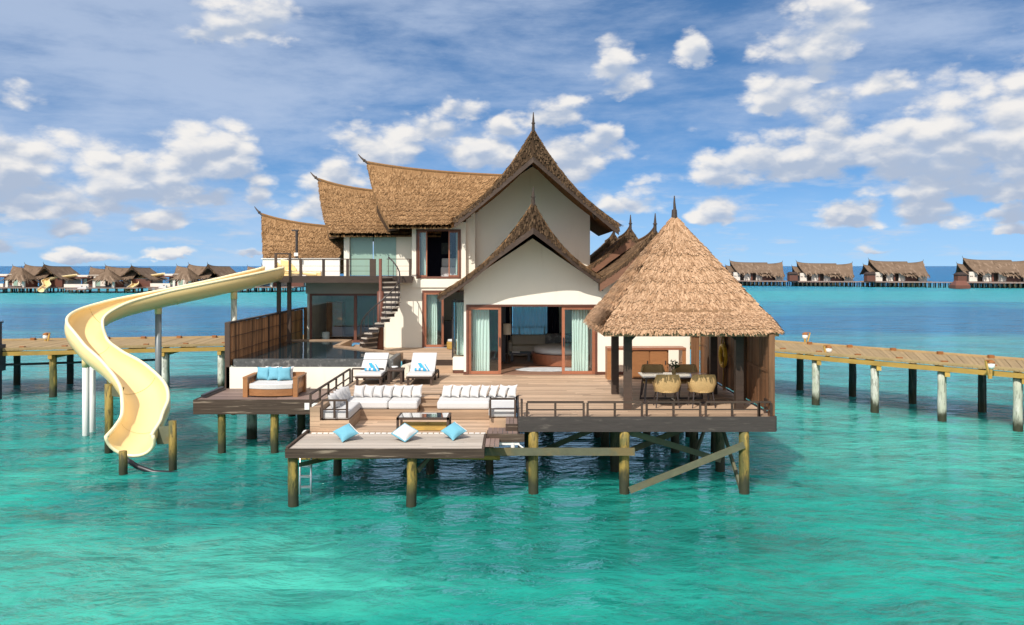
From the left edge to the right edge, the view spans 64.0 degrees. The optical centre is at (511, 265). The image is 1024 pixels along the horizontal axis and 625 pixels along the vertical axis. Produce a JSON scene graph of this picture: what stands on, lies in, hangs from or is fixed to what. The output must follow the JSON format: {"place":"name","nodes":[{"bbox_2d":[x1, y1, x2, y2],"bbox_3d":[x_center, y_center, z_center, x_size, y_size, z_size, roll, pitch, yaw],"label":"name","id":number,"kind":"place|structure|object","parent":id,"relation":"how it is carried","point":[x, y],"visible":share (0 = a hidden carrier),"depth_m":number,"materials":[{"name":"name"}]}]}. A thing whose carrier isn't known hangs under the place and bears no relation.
{"place":"outdoors","nodes":[
{"label":"outdoors","id":0,"kind":"place"},
{"bbox_2d":[444,320,456,342],"bbox_3d":[-2.425,2.785,34.900,0.950,0.910,0.600,0,0,0],"label":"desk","id":1,"kind":"object","parent":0,"point":[447,329],"visible":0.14,"depth_m":34.60,"materials":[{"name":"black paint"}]},
{"bbox_2d":[0,266,1023,624],"bbox_3d":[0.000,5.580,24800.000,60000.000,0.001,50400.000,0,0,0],"label":"lagoon water","id":2,"kind":"structure","parent":0,"point":[896,510],"depth_m":18.55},
{"bbox_2d":[0,321,5,398],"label":"mooring post","id":3,"kind":"object","parent":2,"relation":"in","point":[2,362],"visible":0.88,"depth_m":34.26,"materials":[{"name":"black paint"}]},
{"bbox_2d":[0,262,81,292],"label":"distant villa","id":4,"kind":"object","parent":2,"relation":"in","point":[27,277],"visible":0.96,"depth_m":173.10,"materials":[{"name":"brown plant"}]},
{"bbox_2d":[37,274,76,292],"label":"distant slide","id":5,"kind":"object","parent":2,"relation":"in","point":[46,283],"visible":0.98,"depth_m":171.83,"materials":[{"name":"white paint"}]},
{"bbox_2d":[58,265,167,292],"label":"distant villa","id":6,"kind":"object","parent":2,"relation":"in","point":[107,278],"visible":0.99,"depth_m":173.59,"materials":[{"name":"brown plant"}]},
{"bbox_2d":[127,273,164,291],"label":"distant slide","id":7,"kind":"object","parent":2,"relation":"in","point":[132,284],"visible":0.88,"depth_m":173.65,"materials":[{"name":"white paint"}]},
{"bbox_2d":[2,335,303,396],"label":"timber jetty","id":8,"kind":"object","parent":2,"relation":"in","point":[16,348],"visible":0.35,"depth_m":36.40,"materials":[{"name":"wood"}]},
{"bbox_2d":[43,333,50,340],"bbox_3d":[-21.748,3.434,38.292,0.368,0.642,0.260,0,0,9],"label":"jetty lamp","id":9,"kind":"object","parent":8,"relation":"attached to","point":[46,336],"visible":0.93,"depth_m":38.25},
{"bbox_2d":[6,359,154,365],"bbox_3d":[-29.819,4.220,32.977,29.251,0.220,0.259,0,0,-14],"label":"water pipe","id":10,"kind":"object","parent":8,"relation":"hanging from","point":[42,363],"visible":0.47,"depth_m":35.33,"materials":[{"name":"black paint"}]},
{"bbox_2d":[145,263,236,290],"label":"distant villa","id":11,"kind":"object","parent":2,"relation":"in","point":[190,273],"visible":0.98,"depth_m":173.88,"materials":[{"name":"brown plant"}]},
{"bbox_2d":[64,259,321,474],"bbox_3d":[-11.475,3.403,27.856,6.367,7.355,11.642,0,0,8],"label":"water slide","id":12,"kind":"object","parent":2,"relation":"on","point":[141,390],"visible":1,"depth_m":26.34,"materials":[{"name":"plastic"}]},
{"bbox_2d":[193,386,334,452],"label":"daybed deck","id":13,"kind":"structure","parent":2,"relation":"in","point":[221,401],"depth_m":24.39,"materials":[{"name":"brown timber"}]},
{"bbox_2d":[243,372,306,396],"bbox_3d":[-7.340,3.670,25.400,1.670,0.620,1.240,0,0,0],"label":"daybed","id":14,"kind":"object","parent":13,"relation":"on","point":[294,387],"visible":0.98,"depth_m":24.88,"materials":[{"name":"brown wood"}]},
{"bbox_2d":[256,367,268,379],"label":"cushion","id":15,"kind":"object","parent":14,"relation":"on","point":[262,373],"visible":1,"depth_m":25.65,"materials":[{"name":"teal fabric"}]},
{"bbox_2d":[268,367,281,379],"bbox_3d":[-7.438,3.369,25.697,0.440,0.440,0.176,0,-22,-4],"label":"cushion","id":16,"kind":"object","parent":14,"relation":"on","point":[273,373],"visible":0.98,"depth_m":25.62,"materials":[{"name":"teal fabric"}]},
{"bbox_2d":[277,367,291,380],"bbox_3d":[-7.118,3.369,25.617,0.440,0.440,0.176,0,-18,-22],"label":"cushion","id":17,"kind":"object","parent":14,"relation":"on","point":[284,374],"visible":1,"depth_m":25.55,"materials":[{"name":"teal fabric"}]},
{"bbox_2d":[240,264,305,292],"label":"distant villa","id":18,"kind":"object","parent":2,"relation":"in","point":[270,286],"visible":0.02,"depth_m":177.72,"materials":[{"name":"white wood"}]},
{"bbox_2d":[285,395,499,506],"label":"swim platform","id":19,"kind":"structure","parent":2,"relation":"in","point":[374,439],"depth_m":19.45,"materials":[{"name":"brown wood"}]},
{"bbox_2d":[299,458,311,493],"bbox_3d":[-5.064,5.203,20.125,0.372,1.757,0.300,0,0,0],"label":"swim ladder","id":20,"kind":"object","parent":19,"relation":"hanging from","point":[305,476],"visible":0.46,"depth_m":20.05,"materials":[{"name":"metal"}]},
{"bbox_2d":[333,423,358,441],"bbox_3d":[-4.024,4.027,19.831,0.480,0.206,0.480,-24,39,-33],"label":"cushion","id":21,"kind":"object","parent":19,"relation":"on","point":[346,432],"visible":1,"depth_m":19.75,"materials":[{"name":"teal fabric"}]},
{"bbox_2d":[310,396,420,430],"bbox_3d":[-3.855,3.892,22.110,2.550,0.617,2.620,0,0,0],"label":"corner sofa","id":22,"kind":"object","parent":19,"relation":"on","point":[373,408],"visible":0.75,"depth_m":22.38,"materials":[{"name":"white fabric"}]},
{"bbox_2d":[328,393,339,408],"bbox_3d":[-4.638,3.519,21.349,0.156,0.400,0.400,-25,-10,16],"label":"cushion","id":23,"kind":"object","parent":22,"relation":"on","point":[333,396],"visible":0.73,"depth_m":21.27,"materials":[{"name":"grey fabric"}]},
{"bbox_2d":[321,399,347,417],"bbox_3d":[-4.520,3.634,20.860,0.692,0.472,0.055,0,0,0],"label":"railing","id":24,"kind":"object","parent":22,"relation":"on","point":[334,409],"visible":1,"depth_m":20.83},
{"bbox_2d":[329,391,344,404],"bbox_3d":[-4.638,3.519,21.709,0.156,0.400,0.400,-29,-15,32],"label":"cushion","id":25,"kind":"object","parent":22,"relation":"on","point":[339,395],"visible":0.48,"depth_m":21.72,"materials":[{"name":"grey fabric"}]},
{"bbox_2d":[335,386,349,399],"bbox_3d":[-4.638,3.519,22.429,0.155,0.400,0.400,-27,-8,27],"label":"cushion","id":26,"kind":"object","parent":22,"relation":"on","point":[345,393],"visible":0.45,"depth_m":22.45,"materials":[{"name":"grey fabric"}]},
{"bbox_2d":[353,385,364,396],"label":"cushion","id":27,"kind":"object","parent":22,"relation":"on","point":[358,391],"visible":1,"depth_m":23.05,"materials":[{"name":"grey fabric"}]},
{"bbox_2d":[363,384,374,397],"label":"cushion","id":28,"kind":"object","parent":22,"relation":"on","point":[368,390],"visible":1,"depth_m":23.08,"materials":[{"name":"grey fabric"}]},
{"bbox_2d":[372,385,383,397],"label":"cushion","id":29,"kind":"object","parent":22,"relation":"on","point":[378,391],"visible":1,"depth_m":23.05,"materials":[{"name":"grey fabric"}]},
{"bbox_2d":[382,384,393,397],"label":"cushion","id":30,"kind":"object","parent":22,"relation":"on","point":[387,390],"visible":1,"depth_m":23.05,"materials":[{"name":"grey fabric"}]},
{"bbox_2d":[391,384,403,397],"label":"cushion","id":31,"kind":"object","parent":22,"relation":"on","point":[397,391],"visible":1,"depth_m":23.07,"materials":[{"name":"white fabric"}]},
{"bbox_2d":[401,385,412,397],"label":"cushion","id":32,"kind":"object","parent":22,"relation":"on","point":[406,391],"visible":1,"depth_m":23.06,"materials":[{"name":"white fabric"}]},
{"bbox_2d":[411,384,422,396],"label":"cushion","id":33,"kind":"object","parent":22,"relation":"on","point":[416,391],"visible":1,"depth_m":23.06,"materials":[{"name":"white fabric"}]},
{"bbox_2d":[391,423,418,441],"bbox_3d":[-2.594,4.027,19.831,0.480,0.206,0.480,22,38,31],"label":"cushion","id":34,"kind":"object","parent":19,"relation":"on","point":[404,432],"visible":1,"depth_m":19.74,"materials":[{"name":"white fabric"}]},
{"bbox_2d":[396,412,450,429],"bbox_3d":[-2.270,4.030,21.210,1.340,0.349,0.760,0,0,0],"label":"coffee table","id":35,"kind":"object","parent":19,"relation":"on","point":[401,416],"visible":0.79,"depth_m":21.01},
{"bbox_2d":[441,421,466,439],"bbox_3d":[-1.424,4.027,20.017,0.480,0.206,0.480,-28,41,-37],"label":"cushion","id":36,"kind":"object","parent":19,"relation":"on","point":[453,430],"visible":1,"depth_m":19.93,"materials":[{"name":"teal fabric"}]},
{"bbox_2d":[437,396,515,427],"bbox_3d":[-0.970,3.950,22.300,2.160,0.500,2.200,0,0,0],"label":"corner sofa","id":37,"kind":"object","parent":19,"relation":"on","point":[468,408],"visible":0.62,"depth_m":22.37,"materials":[{"name":"white fabric"}]},
{"bbox_2d":[441,384,452,396],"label":"cushion","id":38,"kind":"object","parent":37,"relation":"on","point":[446,390],"visible":1,"depth_m":23.08,"materials":[{"name":"white fabric"}]},
{"bbox_2d":[450,384,461,397],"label":"cushion","id":39,"kind":"object","parent":37,"relation":"on","point":[455,391],"visible":1,"depth_m":23.06,"materials":[{"name":"white fabric"}]},
{"bbox_2d":[460,385,470,396],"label":"cushion","id":40,"kind":"object","parent":37,"relation":"on","point":[465,390],"visible":1,"depth_m":23.07,"materials":[{"name":"white fabric"}]},
{"bbox_2d":[469,385,479,396],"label":"cushion","id":41,"kind":"object","parent":37,"relation":"on","point":[474,391],"visible":1,"depth_m":23.04,"materials":[{"name":"white fabric"}]},
{"bbox_2d":[478,385,489,397],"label":"cushion","id":42,"kind":"object","parent":37,"relation":"on","point":[483,392],"visible":1,"depth_m":23.03,"materials":[{"name":"white fabric"}]},
{"bbox_2d":[488,385,498,396],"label":"cushion","id":43,"kind":"object","parent":37,"relation":"on","point":[493,390],"visible":1,"depth_m":23.05,"materials":[{"name":"white fabric"}]},
{"bbox_2d":[497,384,508,397],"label":"cushion","id":44,"kind":"object","parent":37,"relation":"on","point":[502,390],"visible":0.99,"depth_m":23.06,"materials":[{"name":"white fabric"}]},
{"bbox_2d":[506,384,517,396],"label":"cushion","id":45,"kind":"object","parent":37,"relation":"on","point":[511,390],"visible":1,"depth_m":23.08,"materials":[{"name":"white fabric"}]},
{"bbox_2d":[254,112,689,419],"bbox_3d":[-2.509,0.696,33.557,18.274,12.769,14.886,0,0,0],"label":"overwater villa","id":46,"kind":"object","parent":2,"relation":"in","point":[527,220],"visible":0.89,"depth_m":33.22,"materials":[{"name":"beige paint"}]},
{"bbox_2d":[225,307,306,388],"bbox_3d":[-8.944,2.899,31.450,0.772,2.161,9.700,0,0,0],"label":"privacy fence","id":47,"kind":"object","parent":46,"relation":"attached to","point":[243,337],"visible":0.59,"depth_m":29.73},
{"bbox_2d":[226,339,402,388],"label":"plunge pool","id":48,"kind":"structure","parent":46,"relation":"in","point":[320,362],"depth_m":26.61,"materials":[{"name":"beige paint"}]},
{"bbox_2d":[322,332,329,338],"bbox_3d":[-7.900,2.985,34.750,0.320,0.380,0.320,0,0,0],"label":"white stool","id":49,"kind":"object","parent":46,"relation":"on","point":[325,335],"visible":0.66,"depth_m":34.63,"materials":[{"name":"paint"}]},
{"bbox_2d":[326,301,344,336],"bbox_3d":[-7.850,2.355,36.550,0.700,1.550,0.700,0,0,0],"label":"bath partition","id":50,"kind":"object","parent":46,"relation":"on","point":[335,318],"visible":0.86,"depth_m":36.20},
{"bbox_2d":[357,296,376,339],"bbox_3d":[-6.175,2.170,35.225,1.150,1.980,0.050,0,0,0],"label":"shower screen","id":51,"kind":"object","parent":46,"relation":"on","point":[365,304],"depth_m":35.20,"materials":[{"name":"glass"}]},
{"bbox_2d":[421,233,425,274],"bbox_3d":[-3.585,-0.480,33.350,0.270,1.880,0.080,0,0,0],"label":"curtain","id":52,"kind":"object","parent":46,"relation":"hanging from","point":[423,253],"visible":0.84,"depth_m":33.36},
{"bbox_2d":[427,295,437,344],"bbox_3d":[-3.245,2.155,33.350,0.430,2.150,0.080,0,0,0],"label":"curtain","id":53,"kind":"object","parent":46,"relation":"hanging from","point":[432,331],"visible":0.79,"depth_m":33.35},
{"bbox_2d":[424,292,443,346],"bbox_3d":[-3.145,2.160,32.995,0.790,2.200,0.130,0,0,0],"label":"living room door","id":54,"kind":"structure","parent":46,"relation":"in","point":[425,293],"depth_m":32.98,"materials":[{"name":"brown wood"}]},
{"bbox_2d":[416,229,460,277],"bbox_3d":[-2.960,-0.490,33.045,1.800,1.980,0.150,0,0,0],"label":"upper window","id":55,"kind":"structure","parent":46,"relation":"in","point":[418,231],"depth_m":32.97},
{"bbox_2d":[441,243,451,253],"bbox_3d":[-2.875,-0.770,36.015,0.450,0.500,0.030,0,0,0],"label":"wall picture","id":56,"kind":"object","parent":46,"relation":"attached to","point":[444,248],"depth_m":36.00,"materials":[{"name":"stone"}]},
{"bbox_2d":[441,258,455,275],"bbox_3d":[-2.500,0.085,34.200,0.900,0.830,0.600,0,0,0],"label":"white armchair","id":57,"kind":"object","parent":46,"relation":"on","point":[444,269],"visible":0.41,"depth_m":33.91,"materials":[{"name":"fabric"}]},
{"bbox_2d":[456,233,457,274],"bbox_3d":[-2.200,-0.480,33.350,0.200,1.880,0.080,0,0,0],"label":"curtain","id":58,"kind":"object","parent":46,"relation":"hanging from","point":[456,253],"visible":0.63,"depth_m":33.37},
{"bbox_2d":[456,303,463,354],"bbox_3d":[-1.870,2.280,29.750,0.300,1.900,0.080,0,0,0],"label":"curtain","id":59,"kind":"object","parent":46,"relation":"hanging from","point":[460,329],"visible":0.98,"depth_m":29.75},
{"bbox_2d":[473,310,489,370],"bbox_3d":[-1.060,2.530,28.250,0.600,2.260,0.080,0,0,0],"label":"curtain","id":60,"kind":"object","parent":46,"relation":"hanging from","point":[481,342],"visible":0.83,"depth_m":28.25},
{"bbox_2d":[468,307,500,373],"bbox_3d":[-0.930,2.532,27.925,1.120,2.295,0.130,0,0,0],"label":"sliding door","id":61,"kind":"structure","parent":46,"relation":"in","point":[469,308],"depth_m":27.91,"materials":[{"name":"brown wood"}]},
{"bbox_2d":[489,307,505,361],"bbox_3d":[-0.825,2.465,31.585,1.150,2.370,0.630,0,0,0],"label":"wardrobe","id":62,"kind":"object","parent":46,"relation":"on","point":[493,318],"visible":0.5,"depth_m":31.30,"materials":[{"name":"black paint"}]},
{"bbox_2d":[503,324,510,362],"bbox_3d":[-0.180,2.920,30.900,0.300,1.480,0.300,0,0,0],"label":"floor lamp","id":63,"kind":"object","parent":46,"relation":"on","point":[507,329],"visible":1,"depth_m":30.79,"materials":[{"name":"fabric"}]},
{"bbox_2d":[506,307,509,352],"bbox_3d":[-0.265,2.405,34.150,0.370,2.450,0.100,0,0,0],"label":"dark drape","id":64,"kind":"object","parent":46,"relation":"hanging from","point":[507,315],"visible":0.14,"depth_m":34.17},
{"bbox_2d":[509,351,530,361],"bbox_3d":[0.325,3.470,31.600,0.850,0.380,0.600,0,0,0],"label":"table","id":65,"kind":"object","parent":46,"relation":"on","point":[528,353],"visible":0.95,"depth_m":31.40,"materials":[{"name":"black paint"}]},
{"bbox_2d":[508,335,544,355],"bbox_3d":[0.675,3.245,33.600,1.650,0.770,1.000,0,0,0],"label":"bedroom sofa","id":66,"kind":"object","parent":46,"relation":"on","point":[523,342],"visible":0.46,"depth_m":33.90,"materials":[{"name":"beige fabric"}]},
{"bbox_2d":[513,307,546,334],"bbox_3d":[0.750,2.210,34.260,1.460,1.500,0.060,0,0,0],"label":"sheer curtain","id":67,"kind":"object","parent":46,"relation":"hanging from","point":[529,320],"visible":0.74,"depth_m":34.26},
{"bbox_2d":[515,367,571,370],"bbox_3d":[1.250,3.667,29.100,2.300,0.015,1.100,0,0,0],"label":"rug","id":68,"kind":"object","parent":46,"relation":"on","point":[544,369],"visible":0.74,"depth_m":28.98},
{"bbox_2d":[547,307,558,332],"bbox_3d":[1.710,2.405,34.150,0.520,2.450,0.100,0,0,0],"label":"dark drape","id":69,"kind":"object","parent":46,"relation":"hanging from","point":[552,319],"visible":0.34,"depth_m":34.14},
{"bbox_2d":[531,333,588,366],"bbox_3d":[2.000,3.145,31.000,2.560,1.030,2.560,0,0,0],"label":"round bed","id":70,"kind":"object","parent":46,"relation":"on","point":[548,352],"visible":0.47,"depth_m":30.24,"materials":[{"name":"wood"}]},
{"bbox_2d":[562,307,594,373],"bbox_3d":[2.265,2.532,27.925,1.130,2.295,0.130,0,0,0],"label":"sliding door","id":71,"kind":"structure","parent":46,"relation":"in","point":[563,308],"depth_m":27.91,"materials":[{"name":"brown wood"}]},
{"bbox_2d":[571,310,588,370],"bbox_3d":[2.345,2.530,28.250,0.590,2.260,0.080,0,0,0],"label":"curtain","id":72,"kind":"object","parent":46,"relation":"hanging from","point":[580,352],"visible":0.81,"depth_m":28.25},
{"bbox_2d":[345,373,776,494],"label":"sun deck","id":73,"kind":"structure","parent":2,"relation":"in","point":[623,426],"depth_m":20.72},
{"bbox_2d":[309,368,384,413],"bbox_3d":[-4.631,3.519,23.566,1.114,0.522,5.224,0,0,0],"label":"stepped railing","id":74,"kind":"object","parent":73,"relation":"on","point":[351,376],"visible":0.73,"depth_m":23.73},
{"bbox_2d":[355,353,388,384],"bbox_3d":[-4.440,3.275,26.315,0.900,0.849,1.970,0,0,0],"label":"sun lounger","id":75,"kind":"object","parent":73,"relation":"on","point":[380,374],"visible":0.9,"depth_m":26.31,"materials":[{"name":"white fabric"}]},
{"bbox_2d":[365,363,378,370],"bbox_3d":[-4.427,3.213,26.080,0.470,0.211,0.417,0,0,0],"label":"beach towel","id":76,"kind":"object","parent":75,"relation":"on","point":[372,368],"visible":1,"depth_m":25.93,"materials":[{"name":"blue fabric"}]},
{"bbox_2d":[387,367,404,383],"bbox_3d":[-3.660,3.470,25.900,0.480,0.460,0.600,0,0,0],"label":"side table","id":77,"kind":"object","parent":73,"relation":"on","point":[390,370],"visible":1,"depth_m":25.65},
{"bbox_2d":[401,363,410,377],"bbox_3d":[-3.425,3.480,27.650,0.556,0.439,1.100,0,0,0],"label":"rolled mat","id":78,"kind":"object","parent":73,"relation":"on","point":[407,366],"visible":0.31,"depth_m":27.19,"materials":[{"name":"beige fabric"}]},
{"bbox_2d":[352,342,463,372],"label":"raised terrace","id":79,"kind":"structure","parent":73,"relation":"on","point":[446,362],"depth_m":29.06,"materials":[{"name":"beige paint"}]},
{"bbox_2d":[360,256,400,349],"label":"spiral staircase","id":80,"kind":"structure","parent":79,"relation":"on","point":[372,336],"depth_m":31.36,"materials":[{"name":"wood"}]},
{"bbox_2d":[447,339,456,348],"bbox_3d":[-2.300,3.079,32.400,0.560,0.397,0.560,0,0,0],"label":"pouf","id":81,"kind":"object","parent":79,"relation":"on","point":[449,343],"visible":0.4,"depth_m":32.17,"materials":[{"name":"yellow fabric"}]},
{"bbox_2d":[406,353,438,384],"bbox_3d":[-2.860,3.275,26.315,0.900,0.849,1.970,0,0,0],"label":"sun lounger","id":82,"kind":"object","parent":73,"relation":"on","point":[429,360],"visible":0.96,"depth_m":26.34,"materials":[{"name":"white fabric"}]},
{"bbox_2d":[415,363,428,370],"bbox_3d":[-2.847,3.213,26.080,0.470,0.211,0.417,0,0,0],"label":"beach towel","id":83,"kind":"object","parent":82,"relation":"on","point":[424,368],"visible":1,"depth_m":25.93,"materials":[{"name":"blue fabric"}]},
{"bbox_2d":[485,417,523,447],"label":"side steps","id":84,"kind":"structure","parent":73,"relation":"attached to","point":[509,438],"depth_m":19.93,"materials":[{"name":"brown wood"}]},
{"bbox_2d":[489,398,515,417],"bbox_3d":[-0.240,3.659,21.100,0.692,0.522,0.055,0,0,0],"label":"railing","id":85,"kind":"object","parent":84,"relation":"on","point":[490,408],"visible":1,"depth_m":21.07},
{"bbox_2d":[605,346,685,379],"bbox_3d":[4.380,3.180,26.935,2.560,1.040,0.630,0,0,0],"label":"bar counter","id":86,"kind":"object","parent":73,"relation":"on","point":[641,355],"visible":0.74,"depth_m":26.66,"materials":[{"name":"brown wood"}]},
{"bbox_2d":[633,351,648,376],"bbox_3d":[4.200,3.185,26.669,0.520,0.830,0.059,0,0,0],"label":"cabinet door","id":87,"kind":"structure","parent":86,"relation":"in","point":[640,358],"depth_m":26.67,"materials":[{"name":"brown wood"}]},
{"bbox_2d":[650,351,666,371],"bbox_3d":[4.775,3.185,26.669,0.550,0.830,0.059,0,0,0],"label":"cabinet door","id":88,"kind":"structure","parent":86,"relation":"in","point":[656,357],"depth_m":26.67,"materials":[{"name":"brown wood"}]},
{"bbox_2d":[520,398,771,415],"bbox_3d":[3.300,3.509,20.359,6.175,0.382,0.534,0,0,0],"label":"deck railing","id":89,"kind":"object","parent":73,"relation":"on","point":[732,409],"visible":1,"depth_m":20.09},
{"bbox_2d":[640,364,665,396],"bbox_3d":[4.021,3.260,23.266,0.754,0.884,0.551,0,0,2],"label":"dining chair","id":90,"kind":"object","parent":73,"relation":"on","point":[652,367],"visible":0.49,"depth_m":23.48,"materials":[{"name":"wicker"}]},
{"bbox_2d":[652,374,680,407],"bbox_3d":[4.059,3.260,21.534,0.754,0.884,0.551,0,0,2],"label":"dining chair","id":91,"kind":"object","parent":73,"relation":"on","point":[661,383],"visible":1,"depth_m":21.29,"materials":[{"name":"wicker"}]},
{"bbox_2d":[638,372,708,403],"bbox_3d":[4.420,3.330,22.350,1.840,0.750,0.840,0,0,0],"label":"dining table","id":92,"kind":"object","parent":73,"relation":"on","point":[652,375],"visible":0.67,"depth_m":22.52,"materials":[{"name":"white metal"}]},
{"bbox_2d":[667,360,681,374],"bbox_3d":[4.414,2.754,22.336,0.323,0.400,0.339,0,0,-44],"label":"table plant","id":93,"kind":"object","parent":92,"relation":"on","point":[673,371],"visible":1,"depth_m":22.30,"materials":[{"name":"green plant"}]},
{"bbox_2d":[583,196,784,408],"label":"dining pavilion","id":94,"kind":"structure","parent":73,"relation":"on","point":[676,278],"depth_m":20.97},
{"bbox_2d":[674,364,700,396],"bbox_3d":[4.980,3.260,23.266,0.754,0.884,0.551,0,0,-3],"label":"dining chair","id":95,"kind":"object","parent":73,"relation":"on","point":[687,368],"visible":0.3,"depth_m":23.48,"materials":[{"name":"wicker"}]},
{"bbox_2d":[687,374,716,407],"bbox_3d":[4.981,3.260,21.534,0.754,0.884,0.551,0,0,-4],"label":"dining chair","id":96,"kind":"object","parent":73,"relation":"on","point":[702,383],"visible":1,"depth_m":21.29,"materials":[{"name":"wicker"}]},
{"bbox_2d":[691,334,774,415],"bbox_3d":[6.267,2.459,23.974,0.369,2.482,7.630,0,0,0],"label":"privacy fence","id":97,"kind":"object","parent":73,"relation":"on","point":[759,368],"visible":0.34,"depth_m":21.89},
{"bbox_2d":[718,336,727,386],"bbox_3d":[6.261,2.727,24.350,0.148,1.673,0.668,0,0,0],"label":"life ring","id":98,"kind":"object","parent":97,"relation":"hanging from","point":[722,354],"visible":0.98,"depth_m":24.19,"materials":[{"name":"yellow plastic"}]},
{"bbox_2d":[725,259,785,285],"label":"distant villa","id":99,"kind":"object","parent":2,"relation":"in","point":[756,272],"visible":0.91,"depth_m":233.18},
{"bbox_2d":[791,261,855,285],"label":"distant villa","id":100,"kind":"object","parent":2,"relation":"in","point":[822,272],"visible":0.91,"depth_m":227.20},
{"bbox_2d":[690,336,1023,431],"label":"timber jetty","id":101,"kind":"object","parent":2,"relation":"in","point":[855,355],"visible":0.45,"depth_m":31.24,"materials":[{"name":"wood"}]},
{"bbox_2d":[802,332,809,341],"bbox_3d":[13.252,3.302,36.892,0.368,0.642,0.260,0,0,9],"label":"jetty lamp","id":102,"kind":"object","parent":101,"relation":"on","point":[805,335],"visible":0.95,"depth_m":36.84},
{"bbox_2d":[823,345,831,356],"bbox_3d":[12.548,3.469,32.589,0.368,0.642,0.260,0,0,-11],"label":"jetty lamp","id":103,"kind":"object","parent":101,"relation":"attached to","point":[827,348],"visible":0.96,"depth_m":32.53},
{"bbox_2d":[984,360,994,378],"bbox_3d":[16.141,3.491,27.689,0.368,0.642,0.260,0,0,-11],"label":"jetty lamp","id":104,"kind":"object","parent":101,"relation":"attached to","point":[990,365],"visible":1,"depth_m":27.65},
{"bbox_2d":[738,280,1023,288],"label":"walkway","id":105,"kind":"structure","parent":2,"relation":"in","point":[919,284],"depth_m":216.67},
{"bbox_2d":[787,272,797,280],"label":"service hut","id":106,"kind":"object","parent":105,"relation":"on","point":[792,276],"visible":1,"depth_m":223.00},
{"bbox_2d":[864,272,875,280],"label":"service hut","id":107,"kind":"object","parent":105,"relation":"on","point":[869,276],"visible":1,"depth_m":215.00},
{"bbox_2d":[952,272,967,281],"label":"service hut","id":108,"kind":"object","parent":105,"relation":"on","point":[960,276],"visible":0.82,"depth_m":205.00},
{"bbox_2d":[860,258,931,286],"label":"distant villa","id":109,"kind":"object","parent":2,"relation":"on","point":[904,271],"visible":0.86,"depth_m":219.14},
{"bbox_2d":[949,281,970,288],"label":"moored raft","id":110,"kind":"object","parent":2,"relation":"on","point":[959,285],"visible":1,"depth_m":198.19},
{"bbox_2d":[955,256,1023,287],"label":"distant villa","id":111,"kind":"object","parent":2,"relation":"in","point":[993,270],"visible":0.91,"depth_m":209.55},
{"bbox_2d":[0,0,1023,265],"label":"sky","id":112,"kind":"structure","parent":0,"point":[133,132],"materials":[{"name":"blue"}]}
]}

